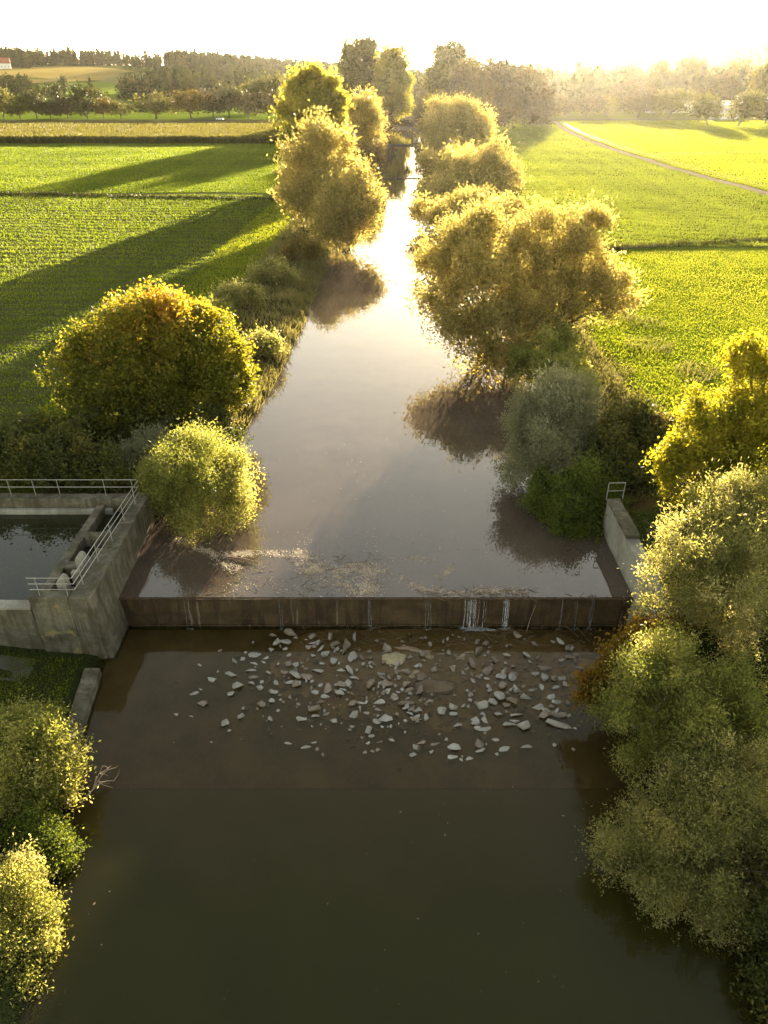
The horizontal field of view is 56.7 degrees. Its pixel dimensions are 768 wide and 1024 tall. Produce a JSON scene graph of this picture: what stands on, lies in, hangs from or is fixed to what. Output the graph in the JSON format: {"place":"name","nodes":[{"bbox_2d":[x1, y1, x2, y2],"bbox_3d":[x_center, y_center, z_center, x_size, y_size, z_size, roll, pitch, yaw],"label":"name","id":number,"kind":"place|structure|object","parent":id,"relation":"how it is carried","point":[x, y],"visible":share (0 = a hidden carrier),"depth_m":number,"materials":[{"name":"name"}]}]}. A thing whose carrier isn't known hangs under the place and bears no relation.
{"place":"outdoors","nodes":[
{"label":"outdoors","id":0,"kind":"place"},
{"bbox_2d":[119,120,631,596],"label":"river water","id":1,"kind":"structure","parent":0,"point":[367,381],"depth_m":50.10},
{"bbox_2d":[172,444,536,596],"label":"floating leaf litter","id":2,"kind":"object","parent":1,"relation":"on","point":[315,566],"visible":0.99,"depth_m":40.38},
{"bbox_2d":[74,629,676,788],"bbox_3d":[-0.491,9.185,35.014,28.217,0.001,10.380,0,32,0],"label":"apron bed","id":3,"kind":"object","parent":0,"point":[137,727],"visible":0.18,"depth_m":32.86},
{"bbox_2d":[175,632,627,772],"bbox_3d":[0.915,9.085,35.074,22.973,0.586,9.155,0,32,0],"label":"submerged rubble","id":4,"kind":"object","parent":3,"relation":"on","point":[310,722],"visible":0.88,"depth_m":34.70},
{"bbox_2d":[269,628,605,738],"bbox_3d":[1.050,8.820,35.424,23.100,0.402,9.100,0,32,0],"label":"gravel bar bed","id":5,"kind":"object","parent":3,"relation":"on","point":[464,653],"visible":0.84,"depth_m":36.61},
{"bbox_2d":[381,651,406,665],"bbox_3d":[0.528,7.602,37.025,1.409,0.111,1.126,0,32,0],"label":"sand patch","id":6,"kind":"object","parent":5,"relation":"on","point":[392,658],"visible":1,"depth_m":36.98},
{"bbox_2d":[412,678,457,693],"bbox_3d":[2.516,8.650,35.362,2.275,0.065,1.101,0,32,0],"label":"mud bar","id":7,"kind":"object","parent":5,"relation":"on","point":[436,686],"visible":1,"depth_m":35.35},
{"bbox_2d":[0,52,767,1023],"bbox_3d":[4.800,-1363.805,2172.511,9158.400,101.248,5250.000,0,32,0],"label":"ground","id":8,"kind":"structure","parent":0,"point":[104,78],"depth_m":90.43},
{"bbox_2d":[0,84,29,118],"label":"roadside tree","id":9,"kind":"object","parent":8,"relation":"on","point":[4,94],"visible":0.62,"depth_m":418.67,"materials":[{"name":"green plant"}]},
{"bbox_2d":[0,655,33,681],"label":"stone paving","id":10,"kind":"structure","parent":8,"relation":"on","point":[5,662],"depth_m":35.67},
{"bbox_2d":[1,95,35,118],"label":"roadside tree","id":11,"kind":"object","parent":8,"relation":"on","point":[11,109],"visible":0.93,"depth_m":414.50,"materials":[{"name":"green plant"}]},
{"bbox_2d":[0,600,44,648],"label":"retaining wall","id":12,"kind":"structure","parent":8,"relation":"on","point":[18,626],"depth_m":35.97,"materials":[{"name":"concrete"}]},
{"bbox_2d":[16,83,46,118],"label":"roadside tree","id":13,"kind":"object","parent":8,"relation":"on","point":[31,96],"visible":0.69,"depth_m":418.42,"materials":[{"name":"green plant"}]},
{"bbox_2d":[0,827,74,1022],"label":"willow bush","id":14,"kind":"object","parent":8,"relation":"on","point":[19,901],"visible":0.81,"depth_m":24.67,"materials":[{"name":"yellow plant"}]},
{"bbox_2d":[0,649,81,980],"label":"wet bank grass","id":15,"kind":"structure","parent":8,"relation":"on","point":[52,666],"depth_m":34.88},
{"bbox_2d":[25,98,64,118],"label":"roadside tree","id":16,"kind":"object","parent":8,"relation":"on","point":[47,108],"visible":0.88,"depth_m":415.82,"materials":[{"name":"green plant"}]},
{"bbox_2d":[0,795,92,889],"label":"alder bush","id":17,"kind":"object","parent":8,"relation":"on","point":[61,842],"visible":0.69,"depth_m":27.28,"materials":[{"name":"green plant"}]},
{"bbox_2d":[0,683,101,828],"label":"willow bush","id":18,"kind":"object","parent":8,"relation":"on","point":[36,762],"visible":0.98,"depth_m":28.68,"materials":[{"name":"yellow plant"}]},
{"bbox_2d":[45,95,82,118],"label":"roadside tree","id":19,"kind":"object","parent":8,"relation":"on","point":[65,104],"visible":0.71,"depth_m":419.10,"materials":[{"name":"green plant"}]},
{"bbox_2d":[0,402,138,495],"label":"elder bush","id":20,"kind":"object","parent":8,"relation":"on","point":[24,452],"visible":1,"depth_m":44.61,"materials":[{"name":"green plant"}]},
{"bbox_2d":[0,493,154,662],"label":"concrete basin","id":21,"kind":"object","parent":8,"relation":"on","point":[88,617],"visible":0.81,"depth_m":37.77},
{"bbox_2d":[0,512,123,599],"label":"pond water","id":22,"kind":"structure","parent":21,"relation":"in","point":[34,546],"depth_m":40.42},
{"bbox_2d":[26,480,139,595],"bbox_3d":[-15.096,1.268,38.761,2.153,1.119,10.101,8,32,12],"label":"railing","id":23,"kind":"object","parent":21,"relation":"on","point":[90,550],"visible":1,"depth_m":36.74,"materials":[{"name":"metal"}]},
{"bbox_2d":[65,668,102,781],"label":"bank kerb","id":24,"kind":"structure","parent":8,"relation":"on","point":[88,690],"depth_m":34.08,"materials":[{"name":"concrete"}]},
{"bbox_2d":[57,80,111,116],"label":"roadside tree","id":25,"kind":"object","parent":8,"relation":"on","point":[81,93],"visible":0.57,"depth_m":435.64,"materials":[{"name":"green plant"}]},
{"bbox_2d":[70,92,99,118],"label":"roadside tree","id":26,"kind":"object","parent":8,"relation":"on","point":[78,108],"visible":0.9,"depth_m":416.49,"materials":[{"name":"green plant"}]},
{"bbox_2d":[87,96,114,118],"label":"roadside tree","id":27,"kind":"object","parent":8,"relation":"on","point":[102,108],"visible":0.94,"depth_m":417.37,"materials":[{"name":"green plant"}]},
{"bbox_2d":[31,275,206,440],"bbox_3d":[-18.207,-10.596,51.883,13.848,12.641,10.589,-14,34,-21],"label":"maple tree","id":28,"kind":"object","parent":8,"relation":"on","point":[127,369],"visible":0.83,"depth_m":50.25,"materials":[{"name":"green plant"}]},
{"bbox_2d":[106,100,135,118],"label":"roadside tree","id":29,"kind":"object","parent":8,"relation":"on","point":[112,108],"visible":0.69,"depth_m":418.80,"materials":[{"name":"green plant"}]},
{"bbox_2d":[16,397,254,449],"bbox_3d":[-17.555,-5.692,50.756,16.487,5.235,5.844,-4,32,-6],"label":"elder bush","id":30,"kind":"object","parent":8,"relation":"on","point":[214,413],"visible":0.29,"depth_m":50.11,"materials":[{"name":"green plant"}]},
{"bbox_2d":[97,414,173,492],"bbox_3d":[-16.095,-3.669,47.284,7.151,5.007,4.468,-22,38,-31],"label":"willow bush","id":31,"kind":"object","parent":8,"relation":"on","point":[129,455],"visible":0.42,"depth_m":46.94,"materials":[{"name":"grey plant"}]},
{"bbox_2d":[0,190,280,200],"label":"furrow margin grass","id":32,"kind":"structure","parent":8,"relation":"on","point":[126,195],"depth_m":153.51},
{"bbox_2d":[0,61,281,101],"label":"woodland belt","id":33,"kind":"object","parent":8,"relation":"on","point":[167,79],"visible":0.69,"depth_m":709.81,"materials":[{"name":"green plant"}]},
{"bbox_2d":[117,89,180,118],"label":"roadside tree","id":34,"kind":"object","parent":8,"relation":"on","point":[157,105],"visible":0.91,"depth_m":416.22,"materials":[{"name":"green plant"}]},
{"bbox_2d":[0,143,301,424],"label":"field crop","id":35,"kind":"object","parent":8,"relation":"on","point":[96,155],"visible":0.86,"depth_m":147.17,"materials":[{"name":"green plant"}]},
{"bbox_2d":[0,145,339,491],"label":"bank grass strip","id":36,"kind":"object","parent":8,"relation":"on","point":[244,251],"visible":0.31,"depth_m":103.16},
{"bbox_2d":[0,46,342,80],"bbox_3d":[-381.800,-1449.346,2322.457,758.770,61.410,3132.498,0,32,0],"label":"hill forest","id":37,"kind":"object","parent":8,"relation":"on","point":[17,57],"visible":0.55,"depth_m":1196.12,"materials":[{"name":"green plant"}]},
{"bbox_2d":[0,122,347,142],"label":"maize crop","id":38,"kind":"object","parent":8,"relation":"on","point":[146,132],"visible":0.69,"depth_m":286.31,"materials":[{"name":"yellow plant"}]},
{"bbox_2d":[165,87,216,118],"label":"roadside tree","id":39,"kind":"object","parent":8,"relation":"on","point":[190,105],"visible":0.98,"depth_m":417.57,"materials":[{"name":"green plant"}]},
{"bbox_2d":[58,215,332,490],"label":"bank herbs","id":40,"kind":"object","parent":8,"relation":"on","point":[306,269],"visible":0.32,"depth_m":80.22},
{"bbox_2d":[126,407,266,548],"bbox_3d":[-11.663,-2.176,44.215,8.508,7.995,7.798,25,40,35],"label":"willow bush","id":41,"kind":"object","parent":8,"relation":"on","point":[180,473],"visible":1,"depth_m":42.90,"materials":[{"name":"green plant"}]},
{"bbox_2d":[157,291,262,434],"bbox_3d":[-13.252,-10.598,52.795,8.219,10.352,9.627,0,32,0],"label":"maple tree","id":42,"kind":"object","parent":8,"relation":"on","point":[222,375],"visible":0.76,"depth_m":51.44,"materials":[{"name":"green plant"}]},
{"bbox_2d":[191,87,228,117],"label":"roadside tree","id":43,"kind":"object","parent":8,"relation":"on","point":[211,96],"visible":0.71,"depth_m":423.23,"materials":[{"name":"green plant"}]},
{"bbox_2d":[192,294,235,317],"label":"bank shrub","id":44,"kind":"object","parent":8,"relation":"on","point":[225,304],"visible":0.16,"depth_m":74.52,"materials":[{"name":"green plant"}]},
{"bbox_2d":[212,79,246,117],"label":"roadside tree","id":45,"kind":"object","parent":8,"relation":"on","point":[229,92],"visible":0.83,"depth_m":419.90,"materials":[{"name":"green plant"}]},
{"bbox_2d":[206,277,266,310],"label":"bank shrub","id":46,"kind":"object","parent":8,"relation":"on","point":[236,292],"visible":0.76,"depth_m":78.53,"materials":[{"name":"green plant"}]},
{"bbox_2d":[221,90,265,118],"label":"roadside tree","id":47,"kind":"object","parent":8,"relation":"on","point":[246,106],"visible":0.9,"depth_m":417.40,"materials":[{"name":"green plant"}]},
{"bbox_2d":[236,74,273,107],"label":"tree","id":48,"kind":"object","parent":8,"relation":"on","point":[261,84],"visible":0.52,"depth_m":479.81,"materials":[{"name":"green plant"}]},
{"bbox_2d":[247,88,281,118],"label":"roadside tree","id":49,"kind":"object","parent":8,"relation":"on","point":[269,100],"visible":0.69,"depth_m":416.38,"materials":[{"name":"green plant"}]},
{"bbox_2d":[241,323,290,361],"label":"bank shrub","id":50,"kind":"object","parent":8,"relation":"on","point":[266,343],"visible":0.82,"depth_m":67.33,"materials":[{"name":"green plant"}]},
{"bbox_2d":[241,251,303,284],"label":"bank shrub","id":51,"kind":"object","parent":8,"relation":"on","point":[277,268],"visible":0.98,"depth_m":88.67,"materials":[{"name":"green plant"}]},
{"bbox_2d":[261,70,287,102],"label":"tree","id":52,"kind":"object","parent":8,"relation":"on","point":[277,83],"visible":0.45,"depth_m":486.46,"materials":[{"name":"green plant"}]},
{"bbox_2d":[274,231,323,264],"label":"bank shrub","id":53,"kind":"object","parent":8,"relation":"on","point":[308,250],"visible":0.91,"depth_m":98.93,"materials":[{"name":"green plant"}]},
{"bbox_2d":[267,52,359,171],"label":"poplar tree","id":54,"kind":"object","parent":8,"relation":"on","point":[314,84],"visible":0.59,"depth_m":161.53,"materials":[{"name":"green plant"}]},
{"bbox_2d":[266,99,375,229],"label":"willow tree","id":55,"kind":"object","parent":8,"relation":"on","point":[319,140],"visible":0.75,"depth_m":119.44,"materials":[{"name":"green plant"}]},
{"bbox_2d":[303,158,393,252],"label":"willow tree","id":56,"kind":"object","parent":8,"relation":"on","point":[340,218],"visible":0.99,"depth_m":110.65,"materials":[{"name":"green plant"}]},
{"bbox_2d":[333,33,381,115],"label":"poplar tree","id":57,"kind":"object","parent":8,"relation":"on","point":[356,60],"visible":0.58,"depth_m":366.68,"materials":[{"name":"green plant"}]},
{"bbox_2d":[345,83,392,166],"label":"willow tree","id":58,"kind":"object","parent":8,"relation":"on","point":[370,119],"visible":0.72,"depth_m":194.64,"materials":[{"name":"green plant"}]},
{"bbox_2d":[352,135,392,180],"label":"willow bush","id":59,"kind":"object","parent":8,"relation":"on","point":[375,149],"visible":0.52,"depth_m":184.73,"materials":[{"name":"green plant"}]},
{"bbox_2d":[118,597,632,629],"bbox_3d":[-0.504,5.433,39.394,27.865,2.538,1.304,0,32,0],"label":"weir","id":60,"kind":"object","parent":8,"relation":"on","point":[259,613],"visible":0.82,"depth_m":38.86,"materials":[{"name":"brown concrete"}]},
{"bbox_2d":[358,106,397,149],"bbox_3d":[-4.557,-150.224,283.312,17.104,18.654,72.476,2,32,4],"label":"alder bush","id":61,"kind":"object","parent":8,"relation":"on","point":[391,121],"visible":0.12,"depth_m":304.17,"materials":[{"name":"green plant"}]},
{"bbox_2d":[362,41,417,126],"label":"poplar tree","id":62,"kind":"object","parent":8,"relation":"on","point":[393,77],"visible":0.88,"depth_m":362.89,"materials":[{"name":"green plant"}]},
{"bbox_2d":[405,82,431,115],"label":"oak tree","id":63,"kind":"object","parent":8,"relation":"on","point":[416,91],"visible":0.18,"depth_m":467.03,"materials":[{"name":"green plant"}]},
{"bbox_2d":[420,38,483,106],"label":"poplar tree","id":64,"kind":"object","parent":8,"relation":"on","point":[449,56],"visible":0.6,"depth_m":376.28,"materials":[{"name":"green plant"}]},
{"bbox_2d":[408,90,499,160],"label":"willow tree","id":65,"kind":"object","parent":8,"relation":"on","point":[469,120],"visible":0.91,"depth_m":225.44,"materials":[{"name":"green plant"}]},
{"bbox_2d":[402,181,530,251],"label":"willow bush","id":66,"kind":"object","parent":8,"relation":"on","point":[420,208],"visible":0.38,"depth_m":122.44,"materials":[{"name":"green plant"}]},
{"bbox_2d":[404,127,533,203],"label":"willow tree","id":67,"kind":"object","parent":8,"relation":"on","point":[458,164],"visible":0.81,"depth_m":161.19,"materials":[{"name":"green plant"}]},
{"bbox_2d":[440,58,499,121],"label":"oak tree","id":68,"kind":"object","parent":8,"relation":"on","point":[467,79],"visible":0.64,"depth_m":320.55,"materials":[{"name":"green plant"}]},
{"bbox_2d":[394,192,564,389],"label":"willow tree","id":69,"kind":"object","parent":8,"relation":"on","point":[488,266],"visible":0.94,"depth_m":65.61,"materials":[{"name":"green plant"}]},
{"bbox_2d":[477,53,550,128],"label":"oak tree","id":70,"kind":"object","parent":8,"relation":"on","point":[515,94],"visible":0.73,"depth_m":336.45,"materials":[{"name":"green plant"}]},
{"bbox_2d":[517,61,565,125],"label":"oak tree","id":71,"kind":"object","parent":8,"relation":"on","point":[549,111],"visible":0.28,"depth_m":359.48,"materials":[{"name":"green plant"}]},
{"bbox_2d":[491,356,613,496],"bbox_3d":[11.297,-5.170,47.568,8.507,9.578,8.872,0,32,0],"label":"willow bush","id":72,"kind":"object","parent":8,"relation":"on","point":[548,433],"visible":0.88,"depth_m":46.62,"materials":[{"name":"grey plant"}]},
{"bbox_2d":[500,319,606,402],"bbox_3d":[15.725,-11.783,60.637,8.748,7.138,11.867,-19,36,-27],"label":"bank shrub","id":73,"kind":"object","parent":8,"relation":"on","point":[556,346],"visible":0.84,"depth_m":61.07,"materials":[{"name":"green plant"}]},
{"bbox_2d":[555,94,582,116],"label":"pasture tree","id":74,"kind":"object","parent":8,"relation":"on","point":[567,106],"visible":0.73,"depth_m":430.01,"materials":[{"name":"green plant"}]},
{"bbox_2d":[440,155,698,505],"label":"riverside herbs","id":75,"kind":"object","parent":8,"relation":"on","point":[604,370],"visible":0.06,"depth_m":58.88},
{"bbox_2d":[491,188,653,356],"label":"willow tree","id":76,"kind":"object","parent":8,"relation":"on","point":[575,239],"visible":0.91,"depth_m":66.10,"materials":[{"name":"green plant"}]},
{"bbox_2d":[515,444,634,544],"bbox_3d":[12.047,-0.856,44.257,7.463,6.877,7.693,0,32,0],"label":"alder bush","id":77,"kind":"object","parent":8,"relation":"on","point":[575,495],"visible":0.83,"depth_m":43.80,"materials":[{"name":"green plant"}]},
{"bbox_2d":[408,55,767,103],"bbox_3d":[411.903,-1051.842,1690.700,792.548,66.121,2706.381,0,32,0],"label":"hazy valley wood","id":78,"kind":"object","parent":8,"relation":"on","point":[575,82],"visible":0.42,"depth_m":579.35,"materials":[{"name":"green plant"}]},
{"bbox_2d":[576,90,608,116],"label":"pasture tree","id":79,"kind":"object","parent":8,"relation":"on","point":[585,103],"visible":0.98,"depth_m":428.46,"materials":[{"name":"green plant"}]},
{"bbox_2d":[590,94,626,116],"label":"pasture tree","id":80,"kind":"object","parent":8,"relation":"on","point":[612,103],"visible":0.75,"depth_m":433.19,"materials":[{"name":"green plant"}]},
{"bbox_2d":[462,124,767,246],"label":"crop rows","id":81,"kind":"object","parent":8,"relation":"on","point":[610,156],"visible":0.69,"depth_m":156.95,"materials":[{"name":"green plant"}]},
{"bbox_2d":[604,74,661,107],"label":"pasture tree","id":82,"kind":"object","parent":8,"relation":"on","point":[627,85],"visible":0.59,"depth_m":547.88,"materials":[{"name":"green plant"}]},
{"bbox_2d":[567,603,699,717],"bbox_3d":[11.218,7.314,33.040,6.971,5.925,3.169,-11,33,-18],"label":"maple bush","id":83,"kind":"object","parent":8,"relation":"on","point":[595,675],"visible":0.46,"depth_m":32.14,"materials":[{"name":"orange plant"}]},
{"bbox_2d":[580,381,690,496],"bbox_3d":[16.619,-4.515,47.026,7.891,6.304,8.839,0,32,0],"label":"elder bush","id":84,"kind":"object","parent":8,"relation":"on","point":[636,425],"visible":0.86,"depth_m":46.34,"materials":[{"name":"green plant"}]},
{"bbox_2d":[616,83,665,117],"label":"pasture tree","id":85,"kind":"object","parent":8,"relation":"on","point":[642,98],"visible":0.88,"depth_m":418.61,"materials":[{"name":"green plant"}]},
{"bbox_2d":[602,498,690,700],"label":"retaining wall","id":86,"kind":"structure","parent":8,"relation":"on","point":[622,537],"depth_m":39.62,"materials":[{"name":"concrete"}]},
{"bbox_2d":[525,42,767,69],"bbox_3d":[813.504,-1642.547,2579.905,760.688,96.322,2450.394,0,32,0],"label":"hill wood","id":87,"kind":"object","parent":8,"relation":"on","point":[720,56],"visible":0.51,"depth_m":1826.04,"materials":[{"name":"green plant"}]},
{"bbox_2d":[571,300,725,403],"bbox_3d":[24.132,-15.334,66.802,11.392,0.746,38.328,0,32,0],"label":"weedy meadow edge","id":88,"kind":"object","parent":8,"relation":"on","point":[655,346],"visible":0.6,"depth_m":63.92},
{"bbox_2d":[551,236,767,250],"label":"ditch margin grass","id":89,"kind":"structure","parent":8,"relation":"on","point":[622,246],"depth_m":108.07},
{"bbox_2d":[559,120,767,189],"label":"pasture grass","id":90,"kind":"structure","parent":8,"relation":"on","point":[747,131],"depth_m":272.83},
{"bbox_2d":[571,702,767,989],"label":"willow tree","id":91,"kind":"object","parent":8,"relation":"on","point":[676,878],"visible":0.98,"depth_m":25.69,"materials":[{"name":"green plant"}]},
{"bbox_2d":[574,613,767,810],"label":"willow tree","id":92,"kind":"object","parent":8,"relation":"on","point":[720,692],"visible":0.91,"depth_m":28.93,"materials":[{"name":"green plant"}]},
{"bbox_2d":[646,87,698,118],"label":"pasture tree","id":93,"kind":"object","parent":8,"relation":"on","point":[678,105],"visible":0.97,"depth_m":410.57,"materials":[{"name":"green plant"}]},
{"bbox_2d":[623,451,767,687],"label":"willow tree","id":94,"kind":"object","parent":8,"relation":"on","point":[750,596],"visible":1,"depth_m":32.15,"materials":[{"name":"green plant"}]},
{"bbox_2d":[639,321,767,510],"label":"ash tree","id":95,"kind":"object","parent":8,"relation":"on","point":[735,418],"visible":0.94,"depth_m":39.72,"materials":[{"name":"yellow plant"}]},
{"bbox_2d":[688,90,730,124],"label":"pasture tree","id":96,"kind":"object","parent":8,"relation":"on","point":[705,105],"visible":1,"depth_m":359.09,"materials":[{"name":"green plant"}]},
{"bbox_2d":[690,67,747,100],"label":"pasture tree","id":97,"kind":"object","parent":8,"relation":"on","point":[725,89],"visible":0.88,"depth_m":545.43,"materials":[{"name":"green plant"}]},
{"bbox_2d":[726,55,755,87],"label":"pasture tree","id":98,"kind":"object","parent":8,"relation":"on","point":[736,67],"visible":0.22,"depth_m":644.03,"materials":[{"name":"green plant"}]},
{"bbox_2d":[718,880,767,1023],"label":"alder bush","id":99,"kind":"object","parent":8,"relation":"on","point":[757,1003],"visible":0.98,"depth_m":23.65,"materials":[{"name":"green plant"}]},
{"bbox_2d":[719,87,767,125],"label":"pasture tree","id":100,"kind":"object","parent":8,"relation":"on","point":[751,104],"visible":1,"depth_m":352.32,"materials":[{"name":"green plant"}]},
{"bbox_2d":[745,58,767,99],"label":"pasture tree","id":101,"kind":"object","parent":8,"relation":"on","point":[762,79],"visible":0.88,"depth_m":477.19,"materials":[{"name":"green plant"}]},
{"bbox_2d":[0,0,767,70],"label":"sky","id":102,"kind":"structure","parent":0,"point":[541,31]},
{"bbox_2d":[40,789,761,1023],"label":"deep bed","id":103,"kind":"object","parent":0,"point":[205,906],"visible":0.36,"depth_m":26.41,"materials":[{"name":"liquid"}]},
{"bbox_2d":[415,119,767,122],"bbox_3d":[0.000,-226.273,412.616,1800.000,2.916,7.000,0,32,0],"label":"road","id":104,"kind":"structure","parent":0,"point":[641,119],"depth_m":410.98,"materials":[{"name":"asphalt"}]},
{"bbox_2d":[518,250,767,517],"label":"meadow grass","id":105,"kind":"structure","parent":0,"point":[752,319],"depth_m":76.09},
{"bbox_2d":[552,121,767,194],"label":"gravel path","id":106,"kind":"structure","parent":0,"point":[562,127],"depth_m":205.77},
{"bbox_2d":[626,508,767,674],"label":"shaded grass","id":107,"kind":"structure","parent":0,"point":[673,553],"depth_m":40.73,"materials":[{"name":"green plant"}]},
{"label":"lower river water","id":108,"kind":"structure","parent":0,"visible":0},
{"bbox_2d":[152,544,610,729],"bbox_3d":[-0.669,6.028,37.776,25.785,2.239,12.403,0,32,0],"label":"foam","id":109,"kind":"object","parent":108,"relation":"on","point":[382,643],"depth_m":38.10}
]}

